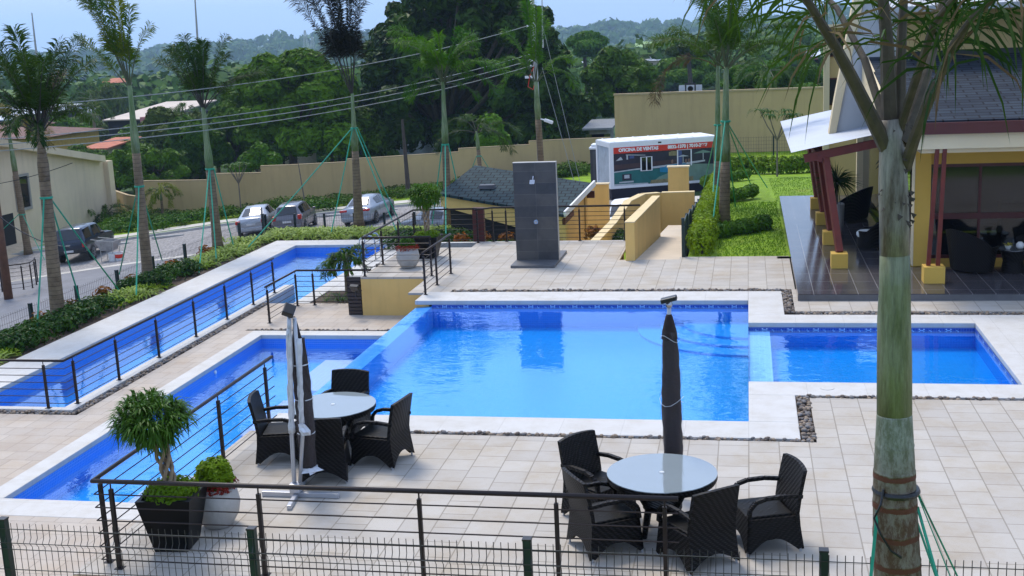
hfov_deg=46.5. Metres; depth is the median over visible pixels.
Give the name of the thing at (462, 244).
deck edge
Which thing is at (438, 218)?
parked car
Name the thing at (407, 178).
pole
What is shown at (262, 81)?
overhead cable
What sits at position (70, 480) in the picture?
pool basin
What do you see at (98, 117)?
house
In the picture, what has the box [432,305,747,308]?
pool tile band
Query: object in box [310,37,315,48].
radio tower
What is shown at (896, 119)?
royal palm
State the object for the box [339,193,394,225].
parked car
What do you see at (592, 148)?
portable toilet
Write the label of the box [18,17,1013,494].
ground
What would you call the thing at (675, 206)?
ramp wall
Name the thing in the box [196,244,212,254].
croton
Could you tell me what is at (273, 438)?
wicker armchair
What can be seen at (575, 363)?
pool basin
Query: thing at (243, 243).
spider plants
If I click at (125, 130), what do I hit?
tree
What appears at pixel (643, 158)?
window pane
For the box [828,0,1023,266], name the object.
clubhouse
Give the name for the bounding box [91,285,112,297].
croton
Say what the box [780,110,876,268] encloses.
veranda
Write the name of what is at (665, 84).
tree
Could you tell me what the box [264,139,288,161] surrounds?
tree
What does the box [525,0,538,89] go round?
utility pole
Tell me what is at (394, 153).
tree
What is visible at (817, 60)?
house
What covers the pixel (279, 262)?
lap pool basin
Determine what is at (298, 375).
parasol
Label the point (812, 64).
tree
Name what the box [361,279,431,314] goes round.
platform wall
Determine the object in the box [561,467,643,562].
wicker armchair
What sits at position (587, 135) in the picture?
window
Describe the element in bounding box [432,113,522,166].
tree
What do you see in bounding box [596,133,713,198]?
site office
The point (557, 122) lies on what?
stay wire
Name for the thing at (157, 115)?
tree
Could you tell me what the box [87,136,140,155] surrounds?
house
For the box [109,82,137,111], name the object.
tree
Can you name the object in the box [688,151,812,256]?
lawn
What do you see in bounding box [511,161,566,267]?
outdoor shower
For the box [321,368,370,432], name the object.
wicker armchair
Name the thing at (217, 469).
potted shrub
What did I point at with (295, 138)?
tree
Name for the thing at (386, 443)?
wicker armchair
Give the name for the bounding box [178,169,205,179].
tree
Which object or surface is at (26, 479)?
pool coping
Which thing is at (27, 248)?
royal palm
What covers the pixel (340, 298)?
fern clump
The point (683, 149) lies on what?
window frame
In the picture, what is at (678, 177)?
gate pillar
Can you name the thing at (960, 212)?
window
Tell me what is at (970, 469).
deck
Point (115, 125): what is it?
window
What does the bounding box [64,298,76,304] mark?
croton
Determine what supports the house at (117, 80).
on the ground at (224, 169)
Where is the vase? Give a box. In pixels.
[1016,241,1023,248]
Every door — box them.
[346,277,362,314]
[593,151,596,182]
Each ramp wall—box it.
[591,191,694,239]
[624,196,660,260]
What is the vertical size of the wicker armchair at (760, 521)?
0.960 m
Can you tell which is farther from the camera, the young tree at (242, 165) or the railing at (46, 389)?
the young tree at (242, 165)
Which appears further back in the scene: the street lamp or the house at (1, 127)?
the house at (1, 127)
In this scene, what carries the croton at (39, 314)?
on the planting bed at (176, 282)
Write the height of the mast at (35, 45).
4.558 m
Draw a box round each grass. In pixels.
[32,200,439,250]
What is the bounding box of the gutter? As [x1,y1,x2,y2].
[11,254,195,281]
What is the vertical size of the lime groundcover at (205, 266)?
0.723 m
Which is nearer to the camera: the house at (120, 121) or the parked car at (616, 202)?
the parked car at (616, 202)
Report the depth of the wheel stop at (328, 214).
69.70 m
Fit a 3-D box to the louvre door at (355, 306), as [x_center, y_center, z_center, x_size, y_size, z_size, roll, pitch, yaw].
[-4.026,0.204,30.628,0.397,0.990,0.090,0,12,11]
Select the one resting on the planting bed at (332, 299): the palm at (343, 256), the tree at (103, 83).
the palm at (343, 256)
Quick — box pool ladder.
[358,232,380,258]
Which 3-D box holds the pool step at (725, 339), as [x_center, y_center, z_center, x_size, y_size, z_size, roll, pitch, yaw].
[3.747,1.134,25.088,2.400,0.300,2.400,0,12,11]
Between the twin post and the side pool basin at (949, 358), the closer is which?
the side pool basin at (949, 358)
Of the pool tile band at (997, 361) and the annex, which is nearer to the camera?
the pool tile band at (997, 361)
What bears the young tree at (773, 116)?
on the lawn at (766, 194)
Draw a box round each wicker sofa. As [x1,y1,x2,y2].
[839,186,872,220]
[856,222,878,247]
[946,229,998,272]
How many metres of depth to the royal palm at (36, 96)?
30.64 m
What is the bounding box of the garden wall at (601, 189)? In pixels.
[587,182,609,239]
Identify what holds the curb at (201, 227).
on the ground at (224, 169)
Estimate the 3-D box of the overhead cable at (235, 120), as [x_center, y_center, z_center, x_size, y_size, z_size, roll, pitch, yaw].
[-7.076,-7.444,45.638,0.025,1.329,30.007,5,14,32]
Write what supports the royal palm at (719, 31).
on the lawn at (766, 194)
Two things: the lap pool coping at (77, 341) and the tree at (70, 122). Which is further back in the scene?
the tree at (70, 122)
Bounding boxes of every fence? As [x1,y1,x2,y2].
[0,214,265,328]
[0,516,1023,575]
[264,212,441,232]
[681,196,700,256]
[730,136,822,158]
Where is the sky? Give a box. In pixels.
[0,0,851,53]
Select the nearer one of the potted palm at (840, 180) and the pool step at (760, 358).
the pool step at (760, 358)
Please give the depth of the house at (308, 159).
131.03 m
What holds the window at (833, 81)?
in the annex
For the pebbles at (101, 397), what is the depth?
26.30 m
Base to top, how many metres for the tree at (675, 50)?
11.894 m
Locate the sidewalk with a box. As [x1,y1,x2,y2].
[19,199,440,251]
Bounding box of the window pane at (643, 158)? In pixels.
[642,157,650,169]
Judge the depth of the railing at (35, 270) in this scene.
53.12 m
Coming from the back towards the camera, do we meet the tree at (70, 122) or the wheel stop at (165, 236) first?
the tree at (70, 122)
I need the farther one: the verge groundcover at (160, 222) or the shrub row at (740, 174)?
the verge groundcover at (160, 222)
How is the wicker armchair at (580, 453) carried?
on the deck at (970, 469)
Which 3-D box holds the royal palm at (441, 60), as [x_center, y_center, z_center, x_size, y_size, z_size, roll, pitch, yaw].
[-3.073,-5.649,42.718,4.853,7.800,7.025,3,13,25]
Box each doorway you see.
[2,213,16,245]
[450,210,515,241]
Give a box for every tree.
[49,116,99,135]
[67,144,108,154]
[69,81,99,106]
[75,112,109,141]
[88,82,128,136]
[97,81,110,90]
[101,386,207,551]
[105,143,190,194]
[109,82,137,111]
[111,124,142,142]
[120,140,153,152]
[137,106,211,149]
[139,135,160,150]
[163,114,235,179]
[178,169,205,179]
[207,90,249,161]
[211,87,233,107]
[220,162,253,207]
[227,141,282,172]
[232,47,365,163]
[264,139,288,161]
[316,155,327,162]
[318,149,341,161]
[326,153,350,161]
[329,105,395,161]
[354,0,582,152]
[369,148,398,156]
[404,182,444,258]
[474,111,512,146]
[546,92,603,138]
[565,30,609,132]
[579,45,657,117]
[647,64,668,90]
[653,53,721,88]
[665,40,714,82]
[720,59,791,86]
[722,60,749,78]
[729,62,782,88]
[747,108,802,176]
[777,66,822,87]
[796,82,819,86]
[802,59,818,67]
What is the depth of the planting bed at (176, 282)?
33.40 m
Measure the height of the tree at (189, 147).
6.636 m
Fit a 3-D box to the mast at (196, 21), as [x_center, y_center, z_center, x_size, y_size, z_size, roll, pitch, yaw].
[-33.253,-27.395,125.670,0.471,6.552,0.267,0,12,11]
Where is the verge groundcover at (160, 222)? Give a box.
[98,195,440,233]
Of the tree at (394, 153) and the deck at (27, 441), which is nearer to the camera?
the deck at (27, 441)
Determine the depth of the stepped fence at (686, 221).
32.67 m
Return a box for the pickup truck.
[56,222,113,262]
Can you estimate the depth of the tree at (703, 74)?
158.55 m
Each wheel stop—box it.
[152,234,183,238]
[316,214,340,216]
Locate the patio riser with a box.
[798,294,1023,300]
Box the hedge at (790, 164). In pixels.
[730,154,809,173]
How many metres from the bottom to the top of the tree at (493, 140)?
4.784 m
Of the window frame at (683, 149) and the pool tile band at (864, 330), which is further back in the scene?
the window frame at (683, 149)
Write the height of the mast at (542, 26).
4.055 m
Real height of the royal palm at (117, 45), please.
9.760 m
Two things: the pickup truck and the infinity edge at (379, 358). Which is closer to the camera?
the infinity edge at (379, 358)
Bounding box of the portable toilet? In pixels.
[589,143,596,182]
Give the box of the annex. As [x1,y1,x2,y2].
[823,24,855,194]
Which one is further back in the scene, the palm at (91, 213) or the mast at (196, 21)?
the mast at (196, 21)
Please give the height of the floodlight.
0.332 m
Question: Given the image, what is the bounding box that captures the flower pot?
[1003,242,1011,248]
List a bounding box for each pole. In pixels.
[0,205,12,299]
[401,119,409,189]
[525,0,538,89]
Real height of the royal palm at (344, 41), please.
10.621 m
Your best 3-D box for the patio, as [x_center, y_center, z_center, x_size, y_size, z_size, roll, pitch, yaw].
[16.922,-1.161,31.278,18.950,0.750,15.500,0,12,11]
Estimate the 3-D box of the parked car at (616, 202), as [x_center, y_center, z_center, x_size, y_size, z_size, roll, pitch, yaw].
[4.887,-2.977,50.949,2.010,1.595,3.630,-4,11,10]
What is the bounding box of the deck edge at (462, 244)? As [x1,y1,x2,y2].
[440,240,623,259]
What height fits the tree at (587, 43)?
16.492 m
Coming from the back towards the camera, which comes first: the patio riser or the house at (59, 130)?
the house at (59, 130)
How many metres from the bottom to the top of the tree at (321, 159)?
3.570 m
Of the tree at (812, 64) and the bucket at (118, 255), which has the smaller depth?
the bucket at (118, 255)
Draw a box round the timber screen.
[472,207,485,241]
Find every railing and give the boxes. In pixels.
[0,257,38,291]
[0,257,276,408]
[90,355,678,575]
[264,269,370,323]
[361,208,479,276]
[420,233,452,294]
[474,204,639,241]
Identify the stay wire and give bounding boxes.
[541,20,579,180]
[542,68,573,179]
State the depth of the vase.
26.62 m
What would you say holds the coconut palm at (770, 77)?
on the ground at (224, 169)
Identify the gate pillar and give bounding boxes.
[667,165,689,190]
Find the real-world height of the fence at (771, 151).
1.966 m
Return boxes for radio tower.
[303,30,308,47]
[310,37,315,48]
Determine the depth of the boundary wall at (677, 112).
78.29 m
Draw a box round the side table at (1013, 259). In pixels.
[998,246,1023,273]
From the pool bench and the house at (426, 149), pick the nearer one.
the pool bench
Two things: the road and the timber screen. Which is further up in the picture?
the timber screen
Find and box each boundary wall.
[116,137,610,216]
[613,86,822,151]
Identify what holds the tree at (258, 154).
on the ground at (224, 169)
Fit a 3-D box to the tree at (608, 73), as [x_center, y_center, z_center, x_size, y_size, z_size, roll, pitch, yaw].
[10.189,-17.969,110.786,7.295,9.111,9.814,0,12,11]
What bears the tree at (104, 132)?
on the ground at (224, 169)
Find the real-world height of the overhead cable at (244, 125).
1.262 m
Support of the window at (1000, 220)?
in the clubhouse
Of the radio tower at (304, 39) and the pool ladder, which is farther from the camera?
the radio tower at (304, 39)
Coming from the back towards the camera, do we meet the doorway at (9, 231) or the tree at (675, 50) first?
the tree at (675, 50)
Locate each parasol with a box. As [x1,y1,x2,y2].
[262,302,339,509]
[660,295,709,490]
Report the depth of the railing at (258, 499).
13.20 m
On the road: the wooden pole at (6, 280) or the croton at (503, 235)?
the wooden pole at (6, 280)
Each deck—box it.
[0,303,406,575]
[74,241,1023,575]
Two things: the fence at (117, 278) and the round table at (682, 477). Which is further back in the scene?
the fence at (117, 278)
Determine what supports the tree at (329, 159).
on the ground at (224, 169)
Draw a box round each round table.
[294,392,375,448]
[607,453,717,538]
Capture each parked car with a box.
[235,204,276,234]
[272,201,316,228]
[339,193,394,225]
[399,206,443,226]
[610,198,627,218]
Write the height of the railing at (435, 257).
1.028 m
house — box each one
[0,104,83,121]
[0,121,54,130]
[0,126,102,149]
[0,139,117,258]
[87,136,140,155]
[88,108,109,137]
[96,78,132,90]
[102,100,216,138]
[258,153,316,171]
[395,140,437,154]
[582,119,614,137]
[645,57,659,65]
[804,49,820,65]
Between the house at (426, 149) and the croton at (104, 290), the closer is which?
the croton at (104, 290)
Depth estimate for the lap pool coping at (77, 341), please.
33.00 m
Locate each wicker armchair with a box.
[247,390,297,465]
[295,418,351,483]
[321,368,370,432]
[350,393,414,469]
[557,430,635,515]
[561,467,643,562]
[656,484,739,575]
[733,453,806,556]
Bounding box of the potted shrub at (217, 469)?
[193,455,239,529]
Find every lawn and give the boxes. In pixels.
[40,172,590,245]
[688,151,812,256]
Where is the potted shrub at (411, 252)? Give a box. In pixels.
[395,235,419,268]
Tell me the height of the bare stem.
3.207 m
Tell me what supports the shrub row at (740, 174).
on the lawn at (766, 194)
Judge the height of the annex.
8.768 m
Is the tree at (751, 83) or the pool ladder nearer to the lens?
the pool ladder
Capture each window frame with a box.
[640,156,652,170]
[677,149,691,164]
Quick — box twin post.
[921,149,946,283]
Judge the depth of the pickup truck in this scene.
61.67 m
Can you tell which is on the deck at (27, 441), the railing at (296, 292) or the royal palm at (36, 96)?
the railing at (296, 292)
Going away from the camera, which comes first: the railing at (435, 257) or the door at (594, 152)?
the railing at (435, 257)
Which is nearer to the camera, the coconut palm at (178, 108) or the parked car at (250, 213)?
the parked car at (250, 213)
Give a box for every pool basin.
[0,247,358,406]
[12,339,377,501]
[360,247,383,257]
[369,309,748,420]
[770,327,1016,383]
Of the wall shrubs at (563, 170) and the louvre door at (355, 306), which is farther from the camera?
the wall shrubs at (563, 170)
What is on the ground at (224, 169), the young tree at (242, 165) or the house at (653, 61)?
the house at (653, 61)
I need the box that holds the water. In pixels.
[249,252,323,290]
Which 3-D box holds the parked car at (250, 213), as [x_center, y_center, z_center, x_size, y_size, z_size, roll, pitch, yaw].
[-14.143,-3.907,66.530,2.130,1.515,4.520,-6,11,0]
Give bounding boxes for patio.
[779,195,1023,297]
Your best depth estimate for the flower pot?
26.70 m
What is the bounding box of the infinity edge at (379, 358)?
[313,307,432,394]
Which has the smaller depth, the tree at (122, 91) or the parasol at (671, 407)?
the parasol at (671, 407)
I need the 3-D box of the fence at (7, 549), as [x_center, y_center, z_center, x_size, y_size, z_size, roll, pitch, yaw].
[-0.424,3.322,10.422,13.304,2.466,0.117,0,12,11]
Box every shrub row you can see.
[699,169,751,186]
[717,214,772,238]
[730,183,759,201]
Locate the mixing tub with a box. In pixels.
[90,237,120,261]
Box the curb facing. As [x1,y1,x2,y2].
[263,285,294,303]
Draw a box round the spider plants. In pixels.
[0,224,471,365]
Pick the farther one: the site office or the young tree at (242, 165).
the young tree at (242, 165)
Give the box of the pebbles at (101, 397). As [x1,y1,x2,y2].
[0,303,389,414]
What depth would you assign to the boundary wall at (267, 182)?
76.50 m
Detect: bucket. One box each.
[108,252,115,261]
[114,251,122,260]
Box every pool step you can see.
[638,321,747,357]
[748,331,772,381]
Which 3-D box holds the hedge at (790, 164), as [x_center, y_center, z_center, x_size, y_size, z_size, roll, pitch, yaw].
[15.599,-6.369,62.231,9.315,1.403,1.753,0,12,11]
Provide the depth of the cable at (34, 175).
55.38 m
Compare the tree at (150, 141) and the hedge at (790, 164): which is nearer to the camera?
the hedge at (790, 164)
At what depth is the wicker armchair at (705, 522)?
12.98 m
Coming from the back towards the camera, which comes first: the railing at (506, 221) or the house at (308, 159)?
the house at (308, 159)
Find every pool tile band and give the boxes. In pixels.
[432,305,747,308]
[749,327,974,333]
[975,329,1017,384]
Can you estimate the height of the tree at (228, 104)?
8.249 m
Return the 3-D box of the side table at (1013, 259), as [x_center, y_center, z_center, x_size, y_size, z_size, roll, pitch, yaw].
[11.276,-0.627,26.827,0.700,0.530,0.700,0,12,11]
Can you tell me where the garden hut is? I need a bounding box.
[440,165,595,241]
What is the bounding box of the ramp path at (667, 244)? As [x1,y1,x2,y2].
[636,225,681,259]
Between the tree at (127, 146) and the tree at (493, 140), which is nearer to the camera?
the tree at (493, 140)
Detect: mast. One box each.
[31,13,36,54]
[194,0,198,51]
[541,0,543,47]
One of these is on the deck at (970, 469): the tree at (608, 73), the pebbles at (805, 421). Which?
the pebbles at (805, 421)
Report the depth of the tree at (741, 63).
229.34 m
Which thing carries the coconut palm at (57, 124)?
on the ground at (224, 169)
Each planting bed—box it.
[0,233,393,383]
[312,292,347,302]
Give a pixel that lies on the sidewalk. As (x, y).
(209, 223)
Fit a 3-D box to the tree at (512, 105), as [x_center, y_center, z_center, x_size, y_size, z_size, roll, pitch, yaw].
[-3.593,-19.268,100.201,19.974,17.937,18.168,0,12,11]
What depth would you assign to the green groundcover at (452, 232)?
40.48 m
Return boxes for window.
[12,173,32,211]
[112,123,119,132]
[586,134,598,137]
[829,78,836,104]
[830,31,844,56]
[930,163,979,257]
[977,162,1023,257]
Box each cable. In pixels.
[0,54,528,138]
[0,63,520,144]
[0,66,528,150]
[0,163,71,183]
[0,217,69,247]
[1,26,525,107]
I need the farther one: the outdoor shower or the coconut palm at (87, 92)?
the coconut palm at (87, 92)
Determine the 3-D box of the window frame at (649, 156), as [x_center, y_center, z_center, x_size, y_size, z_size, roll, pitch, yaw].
[7.123,-6.585,63.192,0.655,0.745,0.050,-5,12,-12]
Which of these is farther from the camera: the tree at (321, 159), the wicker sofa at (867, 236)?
the tree at (321, 159)
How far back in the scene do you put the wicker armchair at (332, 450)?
16.05 m
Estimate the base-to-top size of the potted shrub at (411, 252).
0.864 m
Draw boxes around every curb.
[0,285,292,412]
[13,201,440,254]
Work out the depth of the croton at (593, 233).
39.17 m
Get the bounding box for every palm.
[0,23,118,327]
[0,103,55,259]
[9,109,61,126]
[68,90,114,127]
[70,0,162,294]
[87,209,104,221]
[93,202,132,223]
[145,182,183,213]
[151,33,270,272]
[169,102,200,114]
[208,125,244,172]
[244,0,400,251]
[315,243,370,292]
[386,23,511,235]
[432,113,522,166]
[497,0,580,160]
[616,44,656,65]
[642,0,814,221]
[646,0,765,191]
[678,0,1023,575]
[732,42,806,89]
[807,163,862,234]
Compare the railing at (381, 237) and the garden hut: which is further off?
the garden hut
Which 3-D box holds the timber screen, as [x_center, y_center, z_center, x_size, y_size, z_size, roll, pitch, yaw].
[-0.950,-1.388,35.146,0.340,1.980,0.150,0,12,11]
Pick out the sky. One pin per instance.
(240, 19)
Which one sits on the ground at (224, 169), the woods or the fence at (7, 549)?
the woods
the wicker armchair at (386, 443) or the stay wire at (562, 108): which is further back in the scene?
the stay wire at (562, 108)
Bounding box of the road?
[0,255,196,329]
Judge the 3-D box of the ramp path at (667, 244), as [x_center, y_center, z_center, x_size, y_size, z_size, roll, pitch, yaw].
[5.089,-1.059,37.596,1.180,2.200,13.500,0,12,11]
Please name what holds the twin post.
on the patio
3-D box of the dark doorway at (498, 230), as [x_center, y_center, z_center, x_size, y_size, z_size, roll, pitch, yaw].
[-0.732,-1.473,42.699,3.502,3.028,0.060,6,14,34]
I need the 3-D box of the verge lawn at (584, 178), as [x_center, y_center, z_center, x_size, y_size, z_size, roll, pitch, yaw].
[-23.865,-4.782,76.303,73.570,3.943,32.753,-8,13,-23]
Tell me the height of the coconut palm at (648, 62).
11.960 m
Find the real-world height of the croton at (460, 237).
0.660 m
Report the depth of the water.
40.68 m
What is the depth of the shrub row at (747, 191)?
44.10 m
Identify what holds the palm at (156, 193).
on the verge lawn at (584, 178)
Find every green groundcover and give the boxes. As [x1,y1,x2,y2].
[0,257,203,353]
[383,226,624,248]
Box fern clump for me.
[319,292,347,303]
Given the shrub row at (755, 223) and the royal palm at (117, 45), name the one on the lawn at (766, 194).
the shrub row at (755, 223)
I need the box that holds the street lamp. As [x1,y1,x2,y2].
[540,118,552,123]
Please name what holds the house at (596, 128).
on the ground at (224, 169)
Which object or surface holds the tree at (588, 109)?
on the ground at (224, 169)
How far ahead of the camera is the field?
1504.60 m
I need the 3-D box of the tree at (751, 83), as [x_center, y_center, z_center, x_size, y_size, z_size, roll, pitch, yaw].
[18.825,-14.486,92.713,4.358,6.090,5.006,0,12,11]
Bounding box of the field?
[634,41,652,46]
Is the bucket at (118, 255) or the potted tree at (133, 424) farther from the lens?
the bucket at (118, 255)
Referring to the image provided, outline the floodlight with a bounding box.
[349,284,361,296]
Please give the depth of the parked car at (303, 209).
63.88 m
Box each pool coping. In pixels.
[0,239,397,391]
[0,331,387,519]
[271,291,1023,441]
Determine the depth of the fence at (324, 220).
47.34 m
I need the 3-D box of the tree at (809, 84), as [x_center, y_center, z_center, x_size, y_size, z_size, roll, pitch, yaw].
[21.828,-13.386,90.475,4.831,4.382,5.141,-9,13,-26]
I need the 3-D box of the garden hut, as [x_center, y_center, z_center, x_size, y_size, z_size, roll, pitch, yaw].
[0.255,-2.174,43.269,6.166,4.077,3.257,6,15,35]
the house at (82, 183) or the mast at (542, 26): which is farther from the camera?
the mast at (542, 26)
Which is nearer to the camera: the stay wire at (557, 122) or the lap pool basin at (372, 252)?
the lap pool basin at (372, 252)
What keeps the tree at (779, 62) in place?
on the ground at (224, 169)
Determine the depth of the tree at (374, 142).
96.55 m
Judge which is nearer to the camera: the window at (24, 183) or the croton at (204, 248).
the croton at (204, 248)
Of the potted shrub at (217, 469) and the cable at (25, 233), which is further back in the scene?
the cable at (25, 233)
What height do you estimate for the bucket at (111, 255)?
0.430 m
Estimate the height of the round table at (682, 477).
0.761 m
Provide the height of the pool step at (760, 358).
0.450 m
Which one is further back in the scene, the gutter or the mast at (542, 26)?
the mast at (542, 26)
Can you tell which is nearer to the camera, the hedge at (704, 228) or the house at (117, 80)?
the hedge at (704, 228)
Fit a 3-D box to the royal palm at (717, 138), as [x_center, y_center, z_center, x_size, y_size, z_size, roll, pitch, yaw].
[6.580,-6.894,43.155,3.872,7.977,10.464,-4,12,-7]
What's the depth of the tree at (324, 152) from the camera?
117.07 m
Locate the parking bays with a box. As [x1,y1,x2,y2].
[8,198,620,279]
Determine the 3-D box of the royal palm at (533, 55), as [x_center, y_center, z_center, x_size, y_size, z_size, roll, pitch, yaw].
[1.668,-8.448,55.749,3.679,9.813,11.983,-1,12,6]
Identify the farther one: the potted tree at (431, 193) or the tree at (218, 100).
the tree at (218, 100)
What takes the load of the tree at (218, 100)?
on the ground at (224, 169)
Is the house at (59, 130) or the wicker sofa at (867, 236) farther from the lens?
the house at (59, 130)
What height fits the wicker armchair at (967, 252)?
0.950 m
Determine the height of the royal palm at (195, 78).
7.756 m
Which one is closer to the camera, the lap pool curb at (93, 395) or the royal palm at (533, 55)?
the lap pool curb at (93, 395)
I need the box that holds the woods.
[0,3,850,110]
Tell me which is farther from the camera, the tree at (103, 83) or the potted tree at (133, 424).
the tree at (103, 83)
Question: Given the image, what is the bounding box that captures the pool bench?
[128,360,352,502]
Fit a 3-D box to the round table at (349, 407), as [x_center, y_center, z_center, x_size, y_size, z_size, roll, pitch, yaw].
[-2.567,2.043,17.268,1.240,0.761,1.240,0,12,11]
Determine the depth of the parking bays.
64.61 m
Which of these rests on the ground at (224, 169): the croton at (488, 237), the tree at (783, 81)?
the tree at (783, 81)
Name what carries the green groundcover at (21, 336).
on the planting bed at (176, 282)
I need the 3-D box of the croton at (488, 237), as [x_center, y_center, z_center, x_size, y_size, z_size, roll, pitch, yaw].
[-0.930,-1.579,39.056,0.617,0.614,0.679,0,12,11]
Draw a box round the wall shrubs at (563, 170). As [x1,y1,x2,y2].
[98,160,590,223]
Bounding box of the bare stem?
[297,160,304,198]
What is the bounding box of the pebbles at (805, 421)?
[411,288,1023,441]
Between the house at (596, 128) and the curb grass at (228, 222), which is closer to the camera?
the curb grass at (228, 222)
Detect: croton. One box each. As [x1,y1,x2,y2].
[29,311,45,318]
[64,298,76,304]
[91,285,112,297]
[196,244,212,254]
[453,231,471,241]
[486,231,491,241]
[497,231,514,240]
[583,225,600,238]
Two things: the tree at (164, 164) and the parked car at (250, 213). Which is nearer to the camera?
the parked car at (250, 213)
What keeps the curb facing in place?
attached to the lap pool curb at (93, 395)
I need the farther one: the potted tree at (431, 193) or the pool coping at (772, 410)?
the potted tree at (431, 193)
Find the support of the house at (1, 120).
on the ground at (224, 169)
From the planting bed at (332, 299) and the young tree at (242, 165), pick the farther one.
the young tree at (242, 165)
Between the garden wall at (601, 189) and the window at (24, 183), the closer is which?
the garden wall at (601, 189)
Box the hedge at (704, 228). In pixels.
[685,171,720,255]
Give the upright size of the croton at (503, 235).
0.638 m
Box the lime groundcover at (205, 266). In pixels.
[0,260,218,356]
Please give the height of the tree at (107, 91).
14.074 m
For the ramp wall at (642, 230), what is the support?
on the ground at (224, 169)

